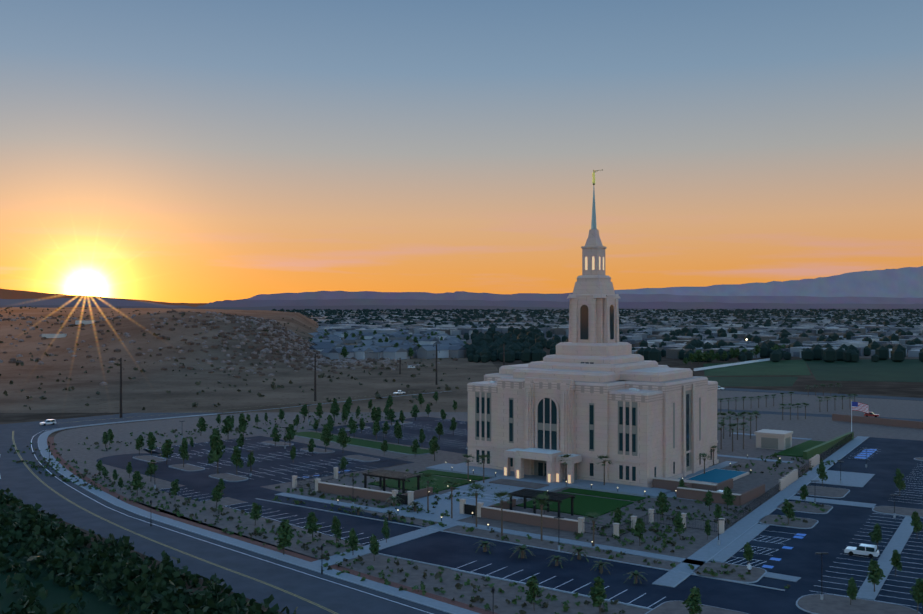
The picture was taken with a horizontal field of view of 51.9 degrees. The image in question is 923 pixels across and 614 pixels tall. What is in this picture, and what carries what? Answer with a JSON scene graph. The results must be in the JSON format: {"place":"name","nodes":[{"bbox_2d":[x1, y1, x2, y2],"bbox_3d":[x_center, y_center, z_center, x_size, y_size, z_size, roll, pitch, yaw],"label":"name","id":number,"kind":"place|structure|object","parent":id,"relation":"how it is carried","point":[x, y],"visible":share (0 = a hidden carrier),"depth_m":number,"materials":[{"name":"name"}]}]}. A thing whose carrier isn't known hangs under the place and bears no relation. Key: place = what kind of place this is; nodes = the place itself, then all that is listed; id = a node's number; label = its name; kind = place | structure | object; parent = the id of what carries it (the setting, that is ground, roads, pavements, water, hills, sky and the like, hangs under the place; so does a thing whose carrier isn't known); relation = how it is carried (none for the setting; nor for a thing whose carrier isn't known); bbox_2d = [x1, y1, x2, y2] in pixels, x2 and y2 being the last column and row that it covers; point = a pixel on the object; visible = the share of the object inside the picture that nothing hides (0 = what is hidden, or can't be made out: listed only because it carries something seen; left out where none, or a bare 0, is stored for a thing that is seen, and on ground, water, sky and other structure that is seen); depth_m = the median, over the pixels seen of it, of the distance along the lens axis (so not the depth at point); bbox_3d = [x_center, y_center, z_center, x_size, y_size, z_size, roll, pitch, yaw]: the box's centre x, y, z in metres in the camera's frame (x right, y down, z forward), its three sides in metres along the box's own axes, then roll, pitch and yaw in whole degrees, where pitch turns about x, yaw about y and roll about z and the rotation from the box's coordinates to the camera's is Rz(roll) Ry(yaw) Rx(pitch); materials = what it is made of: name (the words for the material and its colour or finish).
{"place":"outdoors","nodes":[
{"label":"outdoors","id":0,"kind":"place"},
{"bbox_2d":[0,288,224,306],"bbox_3d":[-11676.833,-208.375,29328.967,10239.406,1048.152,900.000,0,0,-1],"label":"ridge","id":1,"kind":"structure","parent":0,"point":[11,294],"depth_m":29675.02,"materials":[{"name":"brown"}]},
{"bbox_2d":[0,488,296,613],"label":"bushes","id":2,"kind":"object","parent":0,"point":[165,586],"visible":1,"depth_m":129.81,"materials":[{"name":"green plant"}]},
{"bbox_2d":[0,307,498,412],"bbox_3d":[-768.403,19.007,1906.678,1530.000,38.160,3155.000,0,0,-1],"label":"terrain","id":3,"kind":"structure","parent":0,"point":[151,386],"depth_m":525.74,"materials":[{"name":"brown soil"}]},
{"bbox_2d":[0,306,469,409],"bbox_3d":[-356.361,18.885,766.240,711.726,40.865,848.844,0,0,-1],"label":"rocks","id":4,"kind":"object","parent":3,"relation":"on","point":[300,344],"visible":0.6,"depth_m":640.84,"materials":[{"name":"brown stone"}]},
{"bbox_2d":[37,391,497,613],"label":"sidewalk","id":5,"kind":"structure","parent":0,"point":[440,603],"depth_m":152.81,"materials":[{"name":"concrete"}]},
{"bbox_2d":[274,519,293,554],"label":"tree","id":6,"kind":"object","parent":5,"relation":"on","point":[285,533],"visible":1,"depth_m":144.78,"materials":[{"name":"green plant"}]},
{"bbox_2d":[0,305,920,310],"bbox_3d":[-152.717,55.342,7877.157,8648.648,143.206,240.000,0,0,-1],"label":"ridge","id":7,"kind":"structure","parent":0,"point":[394,307],"depth_m":7954.39,"materials":[{"name":"grey"}]},
{"bbox_2d":[0,388,922,613],"bbox_3d":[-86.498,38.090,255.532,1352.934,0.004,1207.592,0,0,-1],"label":"roads","id":8,"kind":"structure","parent":0,"point":[20,480],"depth_m":155.25,"materials":[{"name":"grey asphalt"}]},
{"bbox_2d":[0,388,444,613],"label":"road markings","id":9,"kind":"object","parent":8,"relation":"on","point":[185,534],"visible":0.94,"depth_m":153.21,"materials":[{"name":"yellow"}]},
{"bbox_2d":[0,343,922,613],"bbox_3d":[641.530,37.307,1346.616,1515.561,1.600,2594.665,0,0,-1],"label":"fields","id":10,"kind":"structure","parent":0,"point":[752,373],"depth_m":504.64,"materials":[{"name":"green plant"}]},
{"bbox_2d":[0,298,922,308],"bbox_3d":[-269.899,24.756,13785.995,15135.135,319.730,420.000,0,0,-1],"label":"ridge","id":11,"kind":"structure","parent":0,"point":[345,302],"depth_m":13924.90,"materials":[{"name":"brown"}]},
{"bbox_2d":[0,344,922,613],"bbox_3d":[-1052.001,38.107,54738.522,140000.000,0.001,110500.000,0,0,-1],"label":"ground","id":12,"kind":"structure","parent":0,"point":[902,389],"depth_m":437.70,"materials":[{"name":"brown soil"}]},
{"bbox_2d":[385,496,404,506],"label":"palm tree","id":13,"kind":"object","parent":12,"relation":"on","point":[393,499],"visible":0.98,"depth_m":180.75,"materials":[{"name":"green plant"}]},
{"bbox_2d":[404,501,424,512],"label":"palm tree","id":14,"kind":"object","parent":12,"relation":"on","point":[414,504],"visible":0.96,"depth_m":176.00,"materials":[{"name":"green plant"}]},
{"bbox_2d":[54,390,922,613],"bbox_3d":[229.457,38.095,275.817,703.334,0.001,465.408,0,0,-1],"label":"gravel","id":15,"kind":"structure","parent":12,"relation":"on","point":[814,428],"depth_m":203.37,"materials":[{"name":"brown gravel"}]},
{"bbox_2d":[129,471,146,495],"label":"tree","id":16,"kind":"object","parent":15,"relation":"on","point":[136,482],"visible":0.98,"depth_m":190.94,"materials":[{"name":"green plant"}]},
{"bbox_2d":[145,460,158,480],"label":"tree","id":17,"kind":"object","parent":15,"relation":"on","point":[152,469],"visible":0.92,"depth_m":206.71,"materials":[{"name":"green plant"}]},
{"bbox_2d":[170,479,179,494],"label":"tree","id":18,"kind":"object","parent":15,"relation":"on","point":[174,489],"visible":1,"depth_m":186.78,"materials":[{"name":"green plant"}]},
{"bbox_2d":[196,417,207,435],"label":"tree","id":19,"kind":"object","parent":15,"relation":"on","point":[202,425],"visible":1,"depth_m":280.17,"materials":[{"name":"green plant"}]},
{"bbox_2d":[210,484,223,507],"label":"tree","id":20,"kind":"object","parent":15,"relation":"on","point":[216,493],"visible":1,"depth_m":179.47,"materials":[{"name":"green plant"}]},
{"bbox_2d":[249,502,261,525],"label":"tree","id":21,"kind":"object","parent":15,"relation":"on","point":[255,513],"visible":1,"depth_m":164.72,"materials":[{"name":"green plant"}]},
{"bbox_2d":[304,512,321,538],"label":"tree","id":22,"kind":"object","parent":15,"relation":"on","point":[312,526],"visible":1,"depth_m":154.65,"materials":[{"name":"green plant"}]},
{"bbox_2d":[314,402,324,422],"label":"tree","id":23,"kind":"object","parent":15,"relation":"on","point":[319,412],"visible":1,"depth_m":311.54,"materials":[{"name":"green plant"}]},
{"bbox_2d":[331,398,339,421],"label":"tree","id":24,"kind":"object","parent":15,"relation":"on","point":[335,408],"visible":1,"depth_m":312.99,"materials":[{"name":"green plant"}]},
{"bbox_2d":[331,516,341,541],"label":"tree","id":25,"kind":"object","parent":15,"relation":"on","point":[335,527],"visible":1,"depth_m":151.27,"materials":[{"name":"green plant"}]},
{"bbox_2d":[341,404,348,424],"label":"tree","id":26,"kind":"object","parent":15,"relation":"on","point":[345,413],"visible":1,"depth_m":306.11,"materials":[{"name":"green plant"}]},
{"bbox_2d":[349,420,357,433],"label":"tree","id":27,"kind":"object","parent":15,"relation":"on","point":[353,426],"visible":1,"depth_m":275.81,"materials":[{"name":"green plant"}]},
{"bbox_2d":[348,528,359,549],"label":"tree","id":28,"kind":"object","parent":15,"relation":"on","point":[353,539],"visible":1,"depth_m":144.79,"materials":[{"name":"green plant"}]},
{"bbox_2d":[369,534,379,560],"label":"tree","id":29,"kind":"object","parent":15,"relation":"on","point":[374,547],"visible":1,"depth_m":141.82,"materials":[{"name":"green plant"}]},
{"bbox_2d":[372,418,380,440],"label":"tree","id":30,"kind":"object","parent":15,"relation":"on","point":[377,428],"visible":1,"depth_m":269.67,"materials":[{"name":"green plant"}]},
{"bbox_2d":[394,424,402,443],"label":"tree","id":31,"kind":"object","parent":15,"relation":"on","point":[398,431],"visible":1,"depth_m":263.28,"materials":[{"name":"green plant"}]},
{"bbox_2d":[410,438,419,452],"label":"tree","id":32,"kind":"object","parent":15,"relation":"on","point":[415,444],"visible":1,"depth_m":240.76,"materials":[{"name":"green plant"}]},
{"bbox_2d":[7,414,839,613],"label":"shrubs","id":33,"kind":"object","parent":15,"relation":"on","point":[256,532],"visible":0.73,"depth_m":166.41,"materials":[{"name":"green plant"}]},
{"bbox_2d":[419,472,437,510],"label":"palm","id":34,"kind":"object","parent":15,"relation":"on","point":[428,475],"visible":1,"depth_m":176.25,"materials":[{"name":"green plant"}]},
{"bbox_2d":[428,436,439,460],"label":"tree","id":35,"kind":"object","parent":15,"relation":"on","point":[434,445],"visible":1,"depth_m":234.22,"materials":[{"name":"green plant"}]},
{"bbox_2d":[442,476,461,517],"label":"palm","id":36,"kind":"object","parent":15,"relation":"on","point":[448,480],"visible":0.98,"depth_m":170.52,"materials":[{"name":"green plant"}]},
{"bbox_2d":[461,454,474,480],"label":"palm","id":37,"kind":"object","parent":15,"relation":"on","point":[467,456],"visible":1,"depth_m":206.04,"materials":[{"name":"green plant"}]},
{"bbox_2d":[362,469,574,516],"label":"pergolas","id":38,"kind":"object","parent":15,"relation":"on","point":[525,493],"visible":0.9,"depth_m":178.85,"materials":[{"name":"black metal"}]},
{"bbox_2d":[48,344,898,613],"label":"poles","id":39,"kind":"object","parent":15,"relation":"on","point":[858,406],"visible":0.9,"depth_m":275.51,"materials":[{"name":"black metal"}]},
{"bbox_2d":[466,482,485,526],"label":"palm","id":40,"kind":"object","parent":15,"relation":"on","point":[476,486],"visible":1,"depth_m":163.53,"materials":[{"name":"green plant"}]},
{"bbox_2d":[473,540,495,553],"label":"palm tree","id":41,"kind":"object","parent":15,"relation":"on","point":[485,544],"visible":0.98,"depth_m":147.25,"materials":[{"name":"green plant"}]},
{"bbox_2d":[477,454,491,482],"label":"palm","id":42,"kind":"object","parent":15,"relation":"on","point":[484,456],"visible":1,"depth_m":202.97,"materials":[{"name":"green plant"}]},
{"bbox_2d":[493,490,512,535],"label":"palm","id":43,"kind":"object","parent":15,"relation":"on","point":[502,493],"visible":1,"depth_m":157.87,"materials":[{"name":"green plant"}]},
{"bbox_2d":[97,416,922,613],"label":"parking lot","id":44,"kind":"structure","parent":15,"relation":"on","point":[834,531],"depth_m":160.72,"materials":[{"name":"grey asphalt"}]},
{"bbox_2d":[135,434,143,454],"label":"tree","id":45,"kind":"object","parent":44,"relation":"on","point":[139,442],"visible":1,"depth_m":243.07,"materials":[{"name":"green plant"}]},
{"bbox_2d":[146,431,156,455],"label":"tree","id":46,"kind":"object","parent":44,"relation":"on","point":[151,441],"visible":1,"depth_m":241.22,"materials":[{"name":"green plant"}]},
{"bbox_2d":[160,439,173,463],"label":"tree","id":47,"kind":"object","parent":44,"relation":"on","point":[166,449],"visible":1,"depth_m":229.05,"materials":[{"name":"green plant"}]},
{"bbox_2d":[178,437,188,466],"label":"tree","id":48,"kind":"object","parent":44,"relation":"on","point":[183,450],"visible":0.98,"depth_m":224.22,"materials":[{"name":"green plant"}]},
{"bbox_2d":[207,428,225,473],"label":"tree","id":49,"kind":"object","parent":44,"relation":"on","point":[215,454],"visible":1,"depth_m":215.59,"materials":[{"name":"green plant"}]},
{"bbox_2d":[221,416,233,439],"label":"tree","id":50,"kind":"object","parent":44,"relation":"on","point":[228,426],"visible":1,"depth_m":271.06,"materials":[{"name":"green plant"}]},
{"bbox_2d":[230,446,243,474],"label":"tree","id":51,"kind":"object","parent":44,"relation":"on","point":[236,459],"visible":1,"depth_m":214.80,"materials":[{"name":"green plant"}]},
{"bbox_2d":[237,413,247,438],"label":"tree","id":52,"kind":"object","parent":44,"relation":"on","point":[243,423],"visible":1,"depth_m":272.38,"materials":[{"name":"green plant"}]},
{"bbox_2d":[247,452,255,470],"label":"tree","id":53,"kind":"object","parent":44,"relation":"on","point":[253,459],"visible":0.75,"depth_m":219.59,"materials":[{"name":"green plant"}]},
{"bbox_2d":[270,427,281,445],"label":"tree","id":54,"kind":"object","parent":44,"relation":"on","point":[275,431],"visible":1,"depth_m":259.03,"materials":[{"name":"green plant"}]},
{"bbox_2d":[283,424,297,441],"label":"tree","id":55,"kind":"object","parent":44,"relation":"on","point":[290,431],"visible":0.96,"depth_m":257.26,"materials":[{"name":"green plant"}]},
{"bbox_2d":[307,438,315,455],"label":"tree","id":56,"kind":"object","parent":44,"relation":"on","point":[311,445],"visible":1,"depth_m":241.98,"materials":[{"name":"green plant"}]},
{"bbox_2d":[320,424,333,451],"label":"tree","id":57,"kind":"object","parent":44,"relation":"on","point":[326,438],"visible":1,"depth_m":248.26,"materials":[{"name":"green plant"}]},
{"bbox_2d":[335,428,350,452],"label":"tree","id":58,"kind":"object","parent":44,"relation":"on","point":[342,440],"visible":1,"depth_m":246.63,"materials":[{"name":"green plant"}]},
{"bbox_2d":[338,456,348,468],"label":"tree","id":59,"kind":"object","parent":44,"relation":"on","point":[343,464],"visible":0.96,"depth_m":217.49,"materials":[{"name":"green plant"}]},
{"bbox_2d":[374,407,381,420],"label":"tree","id":60,"kind":"object","parent":44,"relation":"on","point":[377,413],"visible":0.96,"depth_m":304.15,"materials":[{"name":"green plant"}]},
{"bbox_2d":[381,519,389,542],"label":"tree","id":61,"kind":"object","parent":44,"relation":"on","point":[385,529],"visible":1,"depth_m":152.78,"materials":[{"name":"green plant"}]},
{"bbox_2d":[385,409,395,424],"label":"tree","id":62,"kind":"object","parent":44,"relation":"on","point":[391,416],"visible":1,"depth_m":304.60,"materials":[{"name":"green plant"}]},
{"bbox_2d":[410,404,419,417],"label":"tree","id":63,"kind":"object","parent":44,"relation":"on","point":[415,409],"visible":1,"depth_m":316.13,"materials":[{"name":"green plant"}]},
{"bbox_2d":[435,422,443,439],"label":"tree","id":64,"kind":"object","parent":44,"relation":"on","point":[439,430],"visible":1,"depth_m":272.16,"materials":[{"name":"green plant"}]},
{"bbox_2d":[509,545,534,557],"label":"palm tree","id":65,"kind":"object","parent":44,"relation":"on","point":[522,549],"visible":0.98,"depth_m":143.59,"materials":[{"name":"green plant"}]},
{"bbox_2d":[133,421,922,613],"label":"islands","id":66,"kind":"object","parent":44,"relation":"on","point":[827,604],"visible":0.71,"depth_m":164.53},
{"bbox_2d":[154,419,922,607],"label":"lot marks","id":67,"kind":"object","parent":44,"relation":"on","point":[785,547],"visible":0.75,"depth_m":155.80,"materials":[{"name":"grey"}]},
{"bbox_2d":[566,546,591,561],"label":"palm tree","id":68,"kind":"object","parent":44,"relation":"on","point":[579,549],"visible":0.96,"depth_m":142.88,"materials":[{"name":"green plant"}]},
{"bbox_2d":[743,542,754,564],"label":"tree","id":69,"kind":"object","parent":44,"relation":"on","point":[748,553],"visible":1,"depth_m":138.79,"materials":[{"name":"green plant"}]},
{"bbox_2d":[781,499,795,523],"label":"tree","id":70,"kind":"object","parent":44,"relation":"on","point":[787,509],"visible":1,"depth_m":165.40,"materials":[{"name":"green plant"}]},
{"bbox_2d":[799,484,808,499],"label":"tree","id":71,"kind":"object","parent":44,"relation":"on","point":[805,492],"visible":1,"depth_m":182.34,"materials":[{"name":"green plant"}]},
{"bbox_2d":[816,462,827,485],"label":"tree","id":72,"kind":"object","parent":44,"relation":"on","point":[821,472],"visible":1,"depth_m":201.15,"materials":[{"name":"green plant"}]},
{"bbox_2d":[846,577,858,604],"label":"tree","id":73,"kind":"object","parent":44,"relation":"on","point":[851,591],"visible":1,"depth_m":120.53,"materials":[{"name":"green plant"}]},
{"bbox_2d":[844,543,878,557],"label":"car","id":74,"kind":"object","parent":44,"relation":"on","point":[870,551],"visible":1,"depth_m":144.34,"materials":[{"name":"white metal"}]},
{"bbox_2d":[868,523,881,549],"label":"tree","id":75,"kind":"object","parent":44,"relation":"on","point":[876,535],"visible":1,"depth_m":148.53,"materials":[{"name":"green plant"}]},
{"bbox_2d":[867,559,885,591],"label":"tree","id":76,"kind":"object","parent":44,"relation":"on","point":[876,574],"visible":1,"depth_m":126.31,"materials":[{"name":"green plant"}]},
{"bbox_2d":[889,549,901,575],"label":"tree","id":77,"kind":"object","parent":44,"relation":"on","point":[895,559],"visible":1,"depth_m":133.81,"materials":[{"name":"green plant"}]},
{"bbox_2d":[893,468,905,495],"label":"tree","id":78,"kind":"object","parent":44,"relation":"on","point":[899,482],"visible":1,"depth_m":190.03,"materials":[{"name":"green plant"}]},
{"bbox_2d":[909,578,922,611],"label":"tree","id":79,"kind":"object","parent":44,"relation":"on","point":[917,592],"visible":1,"depth_m":117.33,"materials":[{"name":"green plant"}]},
{"bbox_2d":[910,511,922,538],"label":"tree","id":80,"kind":"object","parent":44,"relation":"on","point":[917,524],"visible":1,"depth_m":155.50,"materials":[{"name":"green plant"}]},
{"bbox_2d":[525,575,540,610],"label":"tree","id":81,"kind":"object","parent":15,"relation":"on","point":[532,585],"visible":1,"depth_m":118.65,"materials":[{"name":"green plant"}]},
{"bbox_2d":[532,492,551,540],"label":"palm","id":82,"kind":"object","parent":15,"relation":"on","point":[541,496],"visible":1,"depth_m":154.37,"materials":[{"name":"green plant"}]},
{"bbox_2d":[546,555,567,567],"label":"palm tree","id":83,"kind":"object","parent":15,"relation":"on","point":[556,560],"visible":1,"depth_m":139.28,"materials":[{"name":"green plant"}]},
{"bbox_2d":[296,431,853,536],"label":"fences","id":84,"kind":"object","parent":15,"relation":"on","point":[804,470],"visible":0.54,"depth_m":193.54,"materials":[{"name":"black metal"}]},
{"bbox_2d":[255,414,922,609],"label":"walks","id":85,"kind":"structure","parent":15,"relation":"on","point":[738,535],"depth_m":185.70,"materials":[{"name":"concrete"}]},
{"bbox_2d":[466,169,718,487],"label":"temple","id":86,"kind":"structure","parent":15,"relation":"on","point":[590,391],"depth_m":212.65,"materials":[{"name":"stone"}]},
{"bbox_2d":[583,511,602,545],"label":"palm","id":87,"kind":"object","parent":15,"relation":"on","point":[592,514],"visible":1,"depth_m":150.48,"materials":[{"name":"green plant"}]},
{"bbox_2d":[588,576,606,613],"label":"tree","id":88,"kind":"object","parent":15,"relation":"on","point":[597,591],"visible":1,"depth_m":117.29,"materials":[{"name":"green plant"}]},
{"bbox_2d":[590,561,612,574],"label":"palm tree","id":89,"kind":"object","parent":15,"relation":"on","point":[601,563],"visible":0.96,"depth_m":135.69,"materials":[{"name":"green plant"}]},
{"bbox_2d":[597,455,610,484],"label":"palm","id":90,"kind":"object","parent":15,"relation":"on","point":[605,457],"visible":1,"depth_m":200.44,"materials":[{"name":"green plant"}]},
{"bbox_2d":[612,507,621,524],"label":"tree","id":91,"kind":"object","parent":15,"relation":"on","point":[617,516],"visible":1,"depth_m":161.78,"materials":[{"name":"green plant"}]},
{"bbox_2d":[624,570,646,583],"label":"palm tree","id":92,"kind":"object","parent":15,"relation":"on","point":[636,573],"visible":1,"depth_m":130.56,"materials":[{"name":"green plant"}]},
{"bbox_2d":[631,517,645,545],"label":"tree","id":93,"kind":"object","parent":15,"relation":"on","point":[639,529],"visible":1,"depth_m":151.17,"materials":[{"name":"green plant"}]},
{"bbox_2d":[655,491,670,517],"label":"tree","id":94,"kind":"object","parent":15,"relation":"on","point":[663,501],"visible":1,"depth_m":170.38,"materials":[{"name":"green plant"}]},
{"bbox_2d":[673,511,684,539],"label":"tree","id":95,"kind":"object","parent":15,"relation":"on","point":[678,523],"visible":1,"depth_m":154.66,"materials":[{"name":"green plant"}]},
{"bbox_2d":[682,586,702,613],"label":"tree","id":96,"kind":"object","parent":15,"relation":"on","point":[691,602],"visible":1,"depth_m":113.82,"materials":[{"name":"green plant"}]},
{"bbox_2d":[704,519,711,539],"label":"tree","id":97,"kind":"object","parent":15,"relation":"on","point":[708,529],"visible":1,"depth_m":154.78,"materials":[{"name":"green plant"}]},
{"bbox_2d":[703,490,713,510],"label":"tree","id":98,"kind":"object","parent":15,"relation":"on","point":[708,499],"visible":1,"depth_m":177.11,"materials":[{"name":"green plant"}]},
{"bbox_2d":[713,504,722,523],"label":"tree","id":99,"kind":"object","parent":15,"relation":"on","point":[717,513],"visible":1,"depth_m":166.36,"materials":[{"name":"green plant"}]},
{"bbox_2d":[721,486,735,510],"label":"tree","id":100,"kind":"object","parent":15,"relation":"on","point":[728,497],"visible":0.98,"depth_m":176.99,"materials":[{"name":"green plant"}]},
{"bbox_2d":[694,349,703,364],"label":"tree","id":101,"kind":"object","parent":12,"relation":"on","point":[698,354],"visible":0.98,"depth_m":626.25,"materials":[{"name":"green plant"}]},
{"bbox_2d":[0,0,922,302],"label":"sky","id":102,"kind":"structure","parent":0,"point":[170,151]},
{"bbox_2d":[341,334,743,342],"bbox_3d":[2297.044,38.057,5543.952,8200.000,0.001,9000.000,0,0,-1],"label":"city ground","id":103,"kind":"structure","parent":0,"point":[467,341],"depth_m":1182.39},
{"bbox_2d":[271,308,922,362],"bbox_3d":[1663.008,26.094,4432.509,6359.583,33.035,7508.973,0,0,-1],"label":"city trees","id":104,"kind":"object","parent":103,"relation":"on","point":[525,345],"visible":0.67,"depth_m":1140.89,"materials":[{"name":"green plant"}]},
{"bbox_2d":[276,310,922,359],"bbox_3d":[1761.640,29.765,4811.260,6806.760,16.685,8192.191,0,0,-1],"label":"city","id":105,"kind":"object","parent":103,"relation":"on","point":[450,347],"visible":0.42,"depth_m":1230.42,"materials":[{"name":"grey"}]},
{"bbox_2d":[244,291,922,303],"bbox_3d":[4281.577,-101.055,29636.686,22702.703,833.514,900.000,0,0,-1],"label":"ridge","id":106,"kind":"structure","parent":0,"point":[456,295],"depth_m":29925.81,"materials":[{"name":"purple"}]},
{"bbox_2d":[572,266,922,297],"bbox_3d":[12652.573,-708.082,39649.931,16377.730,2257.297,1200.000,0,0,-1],"label":"ridge","id":107,"kind":"structure","parent":0,"point":[905,282],"depth_m":40007.23,"materials":[{"name":"blue stone"}]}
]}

